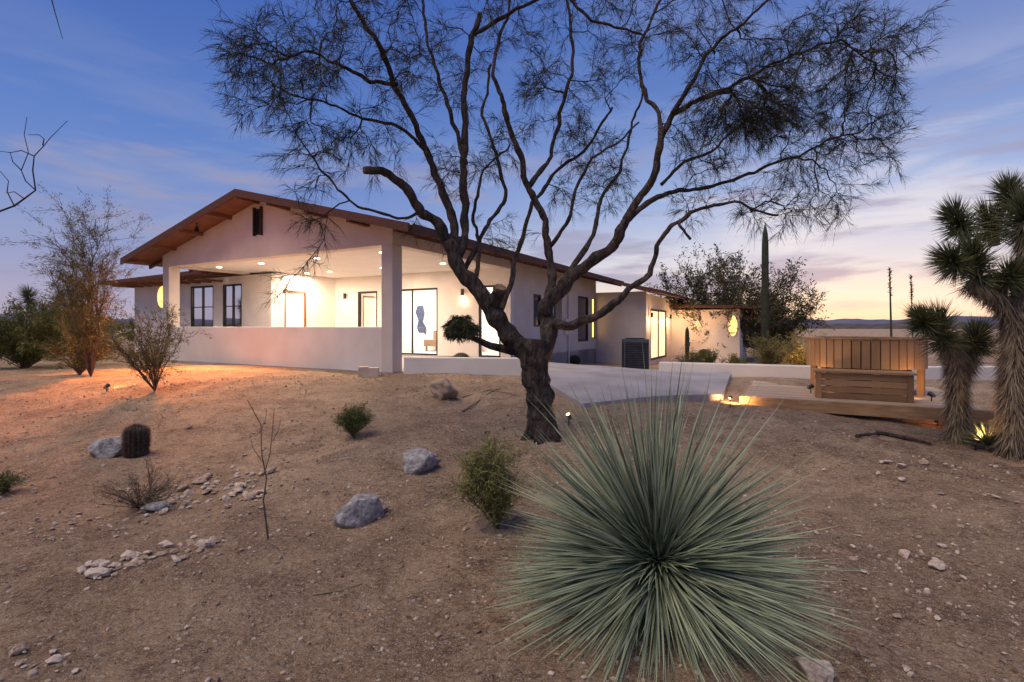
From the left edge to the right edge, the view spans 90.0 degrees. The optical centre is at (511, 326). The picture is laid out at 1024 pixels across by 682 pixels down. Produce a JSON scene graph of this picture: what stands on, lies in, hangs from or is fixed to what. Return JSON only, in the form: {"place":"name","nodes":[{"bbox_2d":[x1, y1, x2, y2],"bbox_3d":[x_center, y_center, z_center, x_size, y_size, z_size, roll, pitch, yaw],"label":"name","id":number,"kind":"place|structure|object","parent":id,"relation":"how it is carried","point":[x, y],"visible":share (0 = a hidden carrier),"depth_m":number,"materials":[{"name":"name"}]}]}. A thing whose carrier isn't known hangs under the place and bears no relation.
{"place":"outdoors","nodes":[
{"label":"outdoors","id":0,"kind":"place"},
{"bbox_2d":[0,321,999,328],"bbox_3d":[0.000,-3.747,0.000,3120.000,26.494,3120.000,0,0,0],"label":"hills","id":1,"kind":"structure","parent":0,"point":[867,326],"depth_m":1253.93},
{"bbox_2d":[7,314,996,325],"bbox_3d":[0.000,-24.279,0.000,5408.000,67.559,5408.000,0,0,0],"label":"hills","id":2,"kind":"structure","parent":0,"point":[863,321],"depth_m":2174.46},
{"bbox_2d":[0,329,1023,681],"bbox_3d":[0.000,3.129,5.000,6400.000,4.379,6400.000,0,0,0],"label":"ground","id":3,"kind":"structure","parent":0,"point":[68,597],"depth_m":3.72,"materials":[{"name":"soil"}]},
{"bbox_2d":[0,469,30,493],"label":"bush","id":4,"kind":"object","parent":3,"relation":"on","point":[6,481],"visible":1,"depth_m":4.65,"materials":[{"name":"green plant"}]},
{"bbox_2d":[9,642,27,655],"bbox_3d":[-2.239,1.458,2.321,0.052,0.038,0.066,23,14,16],"label":"stone","id":5,"kind":"object","parent":3,"relation":"on","point":[16,650],"visible":1,"depth_m":2.31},
{"bbox_2d":[15,659,23,666],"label":"stone","id":6,"kind":"object","parent":3,"relation":"on","point":[19,662],"visible":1,"depth_m":2.24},
{"bbox_2d":[0,0,67,211],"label":"bare shrub","id":7,"kind":"object","parent":3,"relation":"on","point":[24,198],"visible":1,"depth_m":4.20,"materials":[{"name":"plant"}]},
{"bbox_2d":[15,281,69,356],"bbox_3d":[-15.562,-0.080,17.008,1.882,2.980,0.918,0,0,0],"label":"joshua tree","id":8,"kind":"object","parent":3,"relation":"on","point":[31,294],"visible":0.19,"depth_m":16.96,"materials":[{"name":"green plant"}]},
{"bbox_2d":[0,289,105,367],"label":"green bush","id":9,"kind":"object","parent":3,"relation":"on","point":[17,344],"visible":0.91,"depth_m":12.31,"materials":[{"name":"green plant"}]},
{"bbox_2d":[49,649,56,654],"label":"stone","id":10,"kind":"object","parent":3,"relation":"on","point":[52,651],"visible":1,"depth_m":2.34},
{"bbox_2d":[45,654,65,663],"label":"stone","id":11,"kind":"object","parent":3,"relation":"on","point":[55,658],"visible":1,"depth_m":2.29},
{"bbox_2d":[71,667,79,673],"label":"stone","id":12,"kind":"object","parent":3,"relation":"on","point":[75,670],"visible":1,"depth_m":2.21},
{"bbox_2d":[30,325,121,374],"bbox_3d":[-9.029,0.435,10.684,1.820,1.245,1.320,0,0,-28],"label":"dry bush","id":13,"kind":"object","parent":3,"relation":"on","point":[69,361],"visible":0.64,"depth_m":10.60,"materials":[{"name":"brown plant"}]},
{"bbox_2d":[77,565,86,572],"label":"stone","id":14,"kind":"object","parent":3,"relation":"on","point":[82,569],"visible":0.97,"depth_m":3.10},
{"bbox_2d":[15,186,175,376],"bbox_3d":[-8.578,-1.011,10.699,2.603,4.085,2.582,0,0,-40],"label":"creosote tree","id":15,"kind":"object","parent":3,"relation":"on","point":[80,302],"visible":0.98,"depth_m":10.47,"materials":[{"name":"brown plant"}]},
{"bbox_2d":[84,567,110,578],"bbox_3d":[-2.504,1.485,3.097,0.132,0.056,0.098,0,0,-21],"label":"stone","id":16,"kind":"object","parent":3,"relation":"on","point":[91,573],"visible":0.95,"depth_m":3.06,"materials":[{"name":"stone"}]},
{"bbox_2d":[90,559,104,567],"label":"stone","id":17,"kind":"object","parent":3,"relation":"on","point":[95,563],"visible":0.7,"depth_m":3.16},
{"bbox_2d":[50,304,149,358],"bbox_3d":[-13.302,0.167,16.002,4.066,1.887,3.449,0,0,0],"label":"green bush","id":18,"kind":"object","parent":3,"relation":"on","point":[70,348],"visible":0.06,"depth_m":15.95,"materials":[{"name":"green plant"}]},
{"bbox_2d":[98,560,110,567],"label":"stone","id":19,"kind":"object","parent":3,"relation":"on","point":[105,563],"visible":0.9,"depth_m":3.17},
{"bbox_2d":[87,436,123,457],"bbox_3d":[-4.641,1.404,5.918,0.470,0.310,0.348,1,0,-7],"label":"boulder","id":20,"kind":"object","parent":3,"relation":"on","point":[109,447],"visible":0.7,"depth_m":5.79,"materials":[{"name":"stone"}]},
{"bbox_2d":[100,570,110,576],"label":"stone","id":21,"kind":"object","parent":3,"relation":"on","point":[105,574],"visible":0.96,"depth_m":3.08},
{"bbox_2d":[110,562,122,566],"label":"stone","id":22,"kind":"object","parent":3,"relation":"on","point":[114,564],"visible":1,"depth_m":3.17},
{"bbox_2d":[77,471,171,511],"bbox_3d":[-3.247,1.376,4.343,0.653,0.359,0.756,0,0,-35],"label":"dry brush","id":23,"kind":"object","parent":3,"relation":"on","point":[142,496],"visible":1,"depth_m":4.35,"materials":[{"name":"brown plant"}]},
{"bbox_2d":[120,550,136,559],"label":"stone","id":24,"kind":"object","parent":3,"relation":"on","point":[127,553],"visible":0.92,"depth_m":3.30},
{"bbox_2d":[125,561,137,568],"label":"stone","id":25,"kind":"object","parent":3,"relation":"on","point":[131,565],"visible":1,"depth_m":3.17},
{"bbox_2d":[120,423,151,458],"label":"barrel cactus","id":26,"kind":"object","parent":3,"relation":"on","point":[136,437],"visible":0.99,"depth_m":5.79,"materials":[{"name":"plant"}]},
{"bbox_2d":[137,559,144,565],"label":"stone","id":27,"kind":"object","parent":3,"relation":"on","point":[140,562],"visible":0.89,"depth_m":3.21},
{"bbox_2d":[93,303,195,390],"bbox_3d":[-6.454,0.340,8.935,1.391,1.567,1.606,0,0,35],"label":"creosote bush","id":28,"kind":"object","parent":3,"relation":"on","point":[133,350],"visible":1,"depth_m":8.88,"materials":[{"name":"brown plant"}]},
{"bbox_2d":[131,452,167,489],"bbox_3d":[-3.524,1.377,4.906,0.302,0.404,0.320,0,0,0],"label":"dry brush","id":29,"kind":"object","parent":3,"relation":"on","point":[153,469],"visible":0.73,"depth_m":4.96,"materials":[{"name":"brown plant"}]},
{"bbox_2d":[140,501,170,511],"bbox_3d":[-2.991,1.525,4.298,0.203,0.096,0.169,0,0,13],"label":"boulder","id":30,"kind":"object","parent":3,"relation":"on","point":[158,506],"visible":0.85,"depth_m":4.27,"materials":[{"name":"stone"}]},
{"bbox_2d":[155,551,167,556],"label":"stone","id":31,"kind":"object","parent":3,"relation":"on","point":[161,554],"visible":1,"depth_m":3.33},
{"bbox_2d":[158,540,173,547],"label":"stone","id":32,"kind":"object","parent":3,"relation":"on","point":[163,543],"visible":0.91,"depth_m":3.48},
{"bbox_2d":[164,542,173,547],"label":"stone","id":33,"kind":"object","parent":3,"relation":"on","point":[170,544],"visible":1,"depth_m":3.47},
{"bbox_2d":[170,549,179,552],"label":"stone","id":34,"kind":"object","parent":3,"relation":"on","point":[174,550],"visible":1,"depth_m":3.37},
{"bbox_2d":[172,556,180,561],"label":"stone","id":35,"kind":"object","parent":3,"relation":"on","point":[176,559],"visible":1,"depth_m":3.20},
{"bbox_2d":[174,482,188,487],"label":"stone","id":36,"kind":"object","parent":3,"relation":"on","point":[177,485],"visible":0.71,"depth_m":5.00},
{"bbox_2d":[176,484,187,490],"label":"stone","id":37,"kind":"object","parent":3,"relation":"on","point":[182,487],"visible":1,"depth_m":4.93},
{"bbox_2d":[179,554,188,559],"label":"stone","id":38,"kind":"object","parent":3,"relation":"on","point":[184,556],"visible":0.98,"depth_m":3.23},
{"bbox_2d":[183,489,193,496],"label":"stone","id":39,"kind":"object","parent":3,"relation":"on","point":[187,492],"visible":0.99,"depth_m":4.80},
{"bbox_2d":[191,477,206,483],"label":"stone","id":40,"kind":"object","parent":3,"relation":"on","point":[200,480],"visible":1,"depth_m":5.09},
{"bbox_2d":[195,541,206,547],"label":"stone","id":41,"kind":"object","parent":3,"relation":"on","point":[199,544],"visible":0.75,"depth_m":3.42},
{"bbox_2d":[201,472,210,478],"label":"stone","id":42,"kind":"object","parent":3,"relation":"on","point":[207,475],"visible":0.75,"depth_m":5.20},
{"bbox_2d":[201,488,212,493],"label":"stone","id":43,"kind":"object","parent":3,"relation":"on","point":[206,490],"visible":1,"depth_m":4.81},
{"bbox_2d":[203,539,215,546],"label":"stone","id":44,"kind":"object","parent":3,"relation":"on","point":[209,542],"visible":0.99,"depth_m":3.43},
{"bbox_2d":[222,495,229,500],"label":"stone","id":45,"kind":"object","parent":3,"relation":"on","point":[225,497],"visible":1,"depth_m":4.61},
{"bbox_2d":[233,487,242,491],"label":"stone","id":46,"kind":"object","parent":3,"relation":"on","point":[238,489],"visible":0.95,"depth_m":4.74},
{"bbox_2d":[234,482,245,487],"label":"stone","id":47,"kind":"object","parent":3,"relation":"on","point":[237,483],"visible":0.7,"depth_m":4.88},
{"bbox_2d":[244,492,255,500],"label":"stone","id":48,"kind":"object","parent":3,"relation":"on","point":[248,496],"visible":1,"depth_m":4.50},
{"bbox_2d":[246,401,279,537],"bbox_3d":[-1.722,1.010,3.551,0.230,1.008,0.118,0,0,0],"label":"bare sapling","id":49,"kind":"object","parent":3,"relation":"on","point":[263,473],"visible":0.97,"depth_m":3.57,"materials":[{"name":"plant"}]},
{"bbox_2d":[265,467,276,473],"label":"stone","id":50,"kind":"object","parent":3,"relation":"on","point":[270,470],"visible":0.93,"depth_m":5.21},
{"bbox_2d":[313,583,362,595],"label":"fallen branch","id":51,"kind":"object","parent":3,"relation":"on","point":[321,593],"visible":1,"depth_m":2.95,"materials":[{"name":"wood"}]},
{"bbox_2d":[331,397,375,438],"bbox_3d":[-1.995,1.154,6.397,0.532,0.545,0.531,0,0,0],"label":"bush","id":52,"kind":"object","parent":3,"relation":"on","point":[352,423],"visible":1,"depth_m":6.36,"materials":[{"name":"green plant"}]},
{"bbox_2d":[333,493,384,527],"bbox_3d":[-1.244,1.473,4.077,0.306,0.264,0.382,0,0,43],"label":"boulder","id":53,"kind":"object","parent":3,"relation":"on","point":[359,510],"visible":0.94,"depth_m":3.97,"materials":[{"name":"stone"}]},
{"bbox_2d":[358,366,378,376],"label":"concrete block","id":54,"kind":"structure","parent":3,"relation":"on","point":[365,371],"depth_m":10.46,"materials":[{"name":"concrete"}]},
{"bbox_2d":[379,499,387,512],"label":"boulder","id":55,"kind":"object","parent":3,"relation":"on","point":[384,505],"visible":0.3,"depth_m":4.22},
{"bbox_2d":[402,447,440,473],"bbox_3d":[-0.942,1.443,5.369,0.406,0.294,0.428,-6,1,-11],"label":"boulder","id":56,"kind":"object","parent":3,"relation":"on","point":[417,460],"visible":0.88,"depth_m":5.26,"materials":[{"name":"stone"}]},
{"bbox_2d":[100,189,759,373],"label":"house","id":57,"kind":"structure","parent":3,"relation":"on","point":[383,297],"depth_m":16.31,"materials":[{"name":"paint"}]},
{"bbox_2d":[156,285,162,309],"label":"round window","id":58,"kind":"structure","parent":57,"relation":"in","point":[159,296],"depth_m":19.98,"materials":[{"name":"glass"}]},
{"bbox_2d":[191,285,212,326],"bbox_3d":[-11.304,-0.720,18.736,1.410,1.540,0.080,0,0,28],"label":"window","id":59,"kind":"structure","parent":57,"relation":"in","point":[201,296],"depth_m":18.73,"materials":[{"name":"black glass"}]},
{"bbox_2d":[223,283,241,326],"bbox_3d":[-9.734,-0.720,17.886,1.080,1.540,0.080,0,0,28],"label":"window","id":60,"kind":"structure","parent":57,"relation":"in","point":[232,293],"depth_m":17.87,"materials":[{"name":"black glass"}]},
{"bbox_2d":[284,290,305,326],"bbox_3d":[-7.511,-0.145,17.708,0.080,2.210,0.900,0,0,28],"label":"door","id":61,"kind":"structure","parent":57,"relation":"in","point":[296,304],"depth_m":17.75,"materials":[{"name":"white glass"}]},
{"bbox_2d":[358,291,376,326],"bbox_3d":[-5.191,-0.170,18.500,0.950,2.220,0.080,0,0,28],"label":"door","id":62,"kind":"structure","parent":57,"relation":"in","point":[367,300],"depth_m":18.53,"materials":[{"name":"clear glass"}]},
{"bbox_2d":[402,288,437,354],"bbox_3d":[-3.410,-0.170,17.538,2.200,2.260,0.080,0,0,28],"label":"sliding door","id":63,"kind":"structure","parent":57,"relation":"in","point":[436,289],"depth_m":17.32,"materials":[{"name":"clear glass"}]},
{"bbox_2d":[479,285,500,356],"bbox_3d":[-0.683,-0.170,16.064,0.800,2.260,0.080,0,0,28],"label":"door","id":64,"kind":"structure","parent":57,"relation":"in","point":[480,310],"depth_m":16.20,"materials":[{"name":"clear glass"}]},
{"bbox_2d":[533,294,540,326],"bbox_3d":[0.823,-0.550,17.352,0.080,1.100,0.600,0,0,28],"label":"window","id":65,"kind":"structure","parent":57,"relation":"in","point":[536,297],"depth_m":17.32,"materials":[{"name":"black glass"}]},
{"bbox_2d":[578,296,587,341],"bbox_3d":[2.914,-0.325,21.224,0.080,1.850,1.200,0,0,28],"label":"window","id":66,"kind":"structure","parent":57,"relation":"in","point":[582,301],"depth_m":21.27,"materials":[{"name":"black glass"}]},
{"bbox_2d":[592,298,594,337],"bbox_3d":[3.516,-0.375,22.336,0.080,1.750,0.430,0,0,28],"label":"window","id":67,"kind":"structure","parent":57,"relation":"in","point":[593,299],"depth_m":22.47,"materials":[{"name":"yellow"}]},
{"bbox_2d":[651,309,666,359],"bbox_3d":[6.775,0.340,23.740,0.080,2.280,3.300,0,0,28],"label":"sliding door","id":68,"kind":"structure","parent":57,"relation":"in","point":[659,320],"depth_m":23.81,"materials":[{"name":"yellow"}]},
{"bbox_2d":[728,314,737,337],"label":"round window","id":69,"kind":"structure","parent":57,"relation":"in","point":[732,321],"depth_m":24.84,"materials":[{"name":"glass"}]},
{"bbox_2d":[429,378,457,399],"bbox_3d":[-1.121,1.049,8.407,0.454,0.414,0.437,0,0,-33],"label":"boulder","id":70,"kind":"object","parent":3,"relation":"on","point":[442,389],"visible":0.88,"depth_m":8.28,"materials":[{"name":"stone"}]},
{"bbox_2d":[453,352,469,356],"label":"golden barrel cactus","id":71,"kind":"object","parent":3,"relation":"on","point":[463,354],"visible":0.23,"depth_m":11.51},
{"bbox_2d":[404,357,520,375],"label":"garden wall","id":72,"kind":"structure","parent":3,"relation":"on","point":[508,366],"depth_m":10.60,"materials":[{"name":"white paint"}]},
{"bbox_2d":[461,388,499,411],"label":"fallen branch","id":73,"kind":"object","parent":3,"relation":"on","point":[477,401],"visible":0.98,"depth_m":8.17,"materials":[{"name":"wood"}]},
{"bbox_2d":[434,421,537,534],"bbox_3d":[-0.174,1.143,3.892,0.782,0.817,0.753,0,0,25],"label":"green bush","id":74,"kind":"object","parent":3,"relation":"on","point":[491,504],"visible":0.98,"depth_m":3.83,"materials":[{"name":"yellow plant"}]},
{"bbox_2d":[462,389,515,397],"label":"fallen branch","id":75,"kind":"object","parent":3,"relation":"on","point":[487,390],"visible":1,"depth_m":8.84,"materials":[{"name":"wood"}]},
{"bbox_2d":[191,0,958,444],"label":"desert tree","id":76,"kind":"object","parent":3,"relation":"on","point":[533,356],"visible":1,"depth_m":6.45,"materials":[{"name":"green plant"}]},
{"bbox_2d":[439,314,479,345],"bbox_3d":[-0.651,0.042,6.346,0.504,0.416,0.432,0,0,0],"label":"mistletoe clump","id":77,"kind":"object","parent":76,"relation":"attached to","point":[456,328],"visible":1,"depth_m":6.27,"materials":[{"name":"green plant"}]},
{"bbox_2d":[570,355,580,363],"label":"golden barrel cactus","id":78,"kind":"object","parent":3,"relation":"on","point":[577,358],"visible":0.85,"depth_m":19.80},
{"bbox_2d":[622,338,648,368],"bbox_3d":[4.319,0.961,17.991,0.860,1.140,0.820,0,0,7],"label":"air conditioner","id":79,"kind":"object","parent":3,"relation":"on","point":[636,350],"visible":0.94,"depth_m":17.60,"materials":[{"name":"grey paint"}]},
{"bbox_2d":[475,347,891,681],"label":"yucca","id":80,"kind":"object","parent":3,"relation":"on","point":[655,549],"visible":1,"depth_m":2.60,"materials":[{"name":"green plant"}]},
{"bbox_2d":[676,354,708,362],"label":"patio bush","id":81,"kind":"object","parent":3,"relation":"on","point":[692,359],"visible":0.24,"depth_m":17.35,"materials":[{"name":"green plant"}]},
{"bbox_2d":[692,345,723,362],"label":"patio bush","id":82,"kind":"object","parent":3,"relation":"on","point":[713,358],"visible":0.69,"depth_m":18.12,"materials":[{"name":"green plant"}]},
{"bbox_2d":[638,233,823,351],"bbox_3d":[11.557,-1.344,27.213,8.917,6.709,8.495,0,0,40],"label":"background tree","id":83,"kind":"object","parent":3,"relation":"on","point":[726,292],"visible":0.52,"depth_m":25.65,"materials":[{"name":"green plant"}]},
{"bbox_2d":[724,351,748,363],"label":"patio bush","id":84,"kind":"object","parent":3,"relation":"on","point":[736,359],"visible":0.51,"depth_m":17.28,"materials":[{"name":"green plant"}]},
{"bbox_2d":[659,362,819,378],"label":"garden wall","id":85,"kind":"structure","parent":3,"relation":"on","point":[768,370],"depth_m":11.46,"materials":[{"name":"white paint"}]},
{"bbox_2d":[761,223,768,345],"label":"saguaro cactus","id":86,"kind":"object","parent":3,"relation":"on","point":[765,290],"visible":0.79,"depth_m":17.93,"materials":[{"name":"plant"}]},
{"bbox_2d":[733,328,805,364],"bbox_3d":[7.398,0.657,14.704,1.922,1.318,1.946,0,0,0],"label":"golden bush","id":87,"kind":"object","parent":3,"relation":"on","point":[768,354],"visible":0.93,"depth_m":14.50,"materials":[{"name":"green plant"}]},
{"bbox_2d":[712,280,849,347],"bbox_3d":[14.626,-0.356,29.001,6.082,4.771,5.708,0,0,0],"label":"background tree","id":88,"kind":"object","parent":3,"relation":"on","point":[796,318],"visible":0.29,"depth_m":27.68,"materials":[{"name":"green plant"}]},
{"bbox_2d":[755,325,819,364],"bbox_3d":[8.532,0.679,15.714,2.185,1.499,2.325,0,0,36],"label":"golden bush","id":89,"kind":"object","parent":3,"relation":"on","point":[802,358],"visible":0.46,"depth_m":15.45,"materials":[{"name":"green plant"}]},
{"bbox_2d":[793,656,834,681],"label":"boulder","id":90,"kind":"object","parent":3,"relation":"on","point":[822,670],"visible":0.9,"depth_m":2.17,"materials":[{"name":"stone"}]},
{"bbox_2d":[819,326,844,335],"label":"desert scrub","id":91,"kind":"object","parent":3,"relation":"on","point":[832,333],"visible":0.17,"depth_m":52.28,"materials":[{"name":"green plant"}]},
{"bbox_2d":[832,329,866,335],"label":"desert scrub","id":92,"kind":"object","parent":3,"relation":"on","point":[843,334],"visible":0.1,"depth_m":47.20,"materials":[{"name":"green plant"}]},
{"bbox_2d":[740,380,993,426],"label":"wooden deck","id":93,"kind":"structure","parent":3,"relation":"on","point":[924,409],"depth_m":7.68,"materials":[{"name":"brown wood"}]},
{"bbox_2d":[812,368,916,402],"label":"wooden steps","id":94,"kind":"structure","parent":93,"relation":"on","point":[906,389],"depth_m":7.79,"materials":[{"name":"brown wood"}]},
{"bbox_2d":[805,336,927,395],"bbox_3d":[6.142,0.651,8.939,1.770,0.938,1.770,0,0,28],"label":"hot tub","id":95,"kind":"object","parent":93,"relation":"on","point":[869,353],"visible":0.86,"depth_m":8.27,"materials":[{"name":"brown wood"}]},
{"bbox_2d":[927,391,935,400],"bbox_3d":[6.305,1.072,7.697,0.072,0.197,0.105,0,0,0],"label":"garden spotlight","id":96,"kind":"object","parent":93,"relation":"on","point":[930,393],"visible":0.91,"depth_m":7.69,"materials":[{"name":"metal"}]},
{"bbox_2d":[855,432,880,437],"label":"fallen branch","id":97,"kind":"object","parent":3,"relation":"on","point":[865,434],"visible":1,"depth_m":6.40,"materials":[{"name":"wood"}]},
{"bbox_2d":[887,267,892,336],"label":"agave stalk","id":98,"kind":"object","parent":3,"relation":"on","point":[890,288],"visible":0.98,"depth_m":10.19,"materials":[{"name":"brown plant"}]},
{"bbox_2d":[892,613,901,617],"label":"stone","id":99,"kind":"object","parent":3,"relation":"on","point":[896,615],"visible":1,"depth_m":2.65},
{"bbox_2d":[896,463,906,467],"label":"stone","id":100,"kind":"object","parent":3,"relation":"on","point":[901,465],"visible":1,"depth_m":5.42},
{"bbox_2d":[876,430,931,444],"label":"fallen branch","id":101,"kind":"object","parent":3,"relation":"on","point":[883,433],"visible":0.86,"depth_m":6.43,"materials":[{"name":"wood"}]},
{"bbox_2d":[898,549,909,558],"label":"stone","id":102,"kind":"object","parent":3,"relation":"on","point":[904,553],"visible":0.99,"depth_m":3.36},
{"bbox_2d":[909,276,913,336],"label":"agave stalk","id":103,"kind":"object","parent":3,"relation":"on","point":[911,288],"visible":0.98,"depth_m":10.99,"materials":[{"name":"brown plant"}]},
{"bbox_2d":[918,459,928,464],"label":"stone","id":104,"kind":"object","parent":3,"relation":"on","point":[923,461],"visible":1,"depth_m":5.48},
{"bbox_2d":[928,559,945,570],"bbox_3d":[2.652,1.489,3.193,0.094,0.076,0.079,-5,0,2],"label":"boulder","id":105,"kind":"object","parent":3,"relation":"on","point":[937,564],"visible":1,"depth_m":3.18,"materials":[{"name":"stone"}]},
{"bbox_2d":[936,543,946,547],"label":"stone","id":106,"kind":"object","parent":3,"relation":"on","point":[941,545],"visible":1,"depth_m":3.50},
{"bbox_2d":[897,296,999,443],"bbox_3d":[5.570,0.691,6.501,1.270,2.217,0.725,0,0,0],"label":"joshua tree","id":107,"kind":"object","parent":3,"relation":"on","point":[958,357],"visible":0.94,"depth_m":6.44,"materials":[{"name":"green plant"}]},
{"bbox_2d":[912,366,999,379],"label":"garden wall","id":108,"kind":"structure","parent":3,"relation":"on","point":[933,373],"depth_m":10.79,"materials":[{"name":"white paint"}]},
{"bbox_2d":[919,169,1023,461],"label":"joshua tree","id":109,"kind":"object","parent":3,"relation":"on","point":[999,291],"visible":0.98,"depth_m":5.86,"materials":[{"name":"green plant"}]},
{"bbox_2d":[972,438,980,450],"bbox_3d":[5.540,1.429,6.109,0.080,0.198,0.070,0,0,15],"label":"garden spotlight","id":110,"kind":"object","parent":3,"relation":"on","point":[975,440],"visible":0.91,"depth_m":6.10,"materials":[{"name":"metal"}]},
{"bbox_2d":[955,420,999,446],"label":"agave","id":111,"kind":"object","parent":3,"relation":"on","point":[984,437],"visible":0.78,"depth_m":6.13,"materials":[{"name":"green plant"}]},
{"bbox_2d":[0,0,1023,319],"label":"sky","id":112,"kind":"structure","parent":0,"point":[141,137],"materials":[{"name":"blue"}]},
{"bbox_2d":[548,362,730,407],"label":"path","id":113,"kind":"structure","parent":0,"point":[566,379],"depth_m":9.06,"materials":[{"name":"concrete"}]},
{"bbox_3d":[6.500,1.402,19.000,0.340,0.320,0.340,0,0,0],"label":"clay pot","id":114,"kind":"object","parent":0,"visible":0},
{"bbox_2d":[685,327,688,359],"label":"potted cactus","id":115,"kind":"object","parent":114,"relation":"on","point":[686,343],"visible":0.94,"depth_m":18.95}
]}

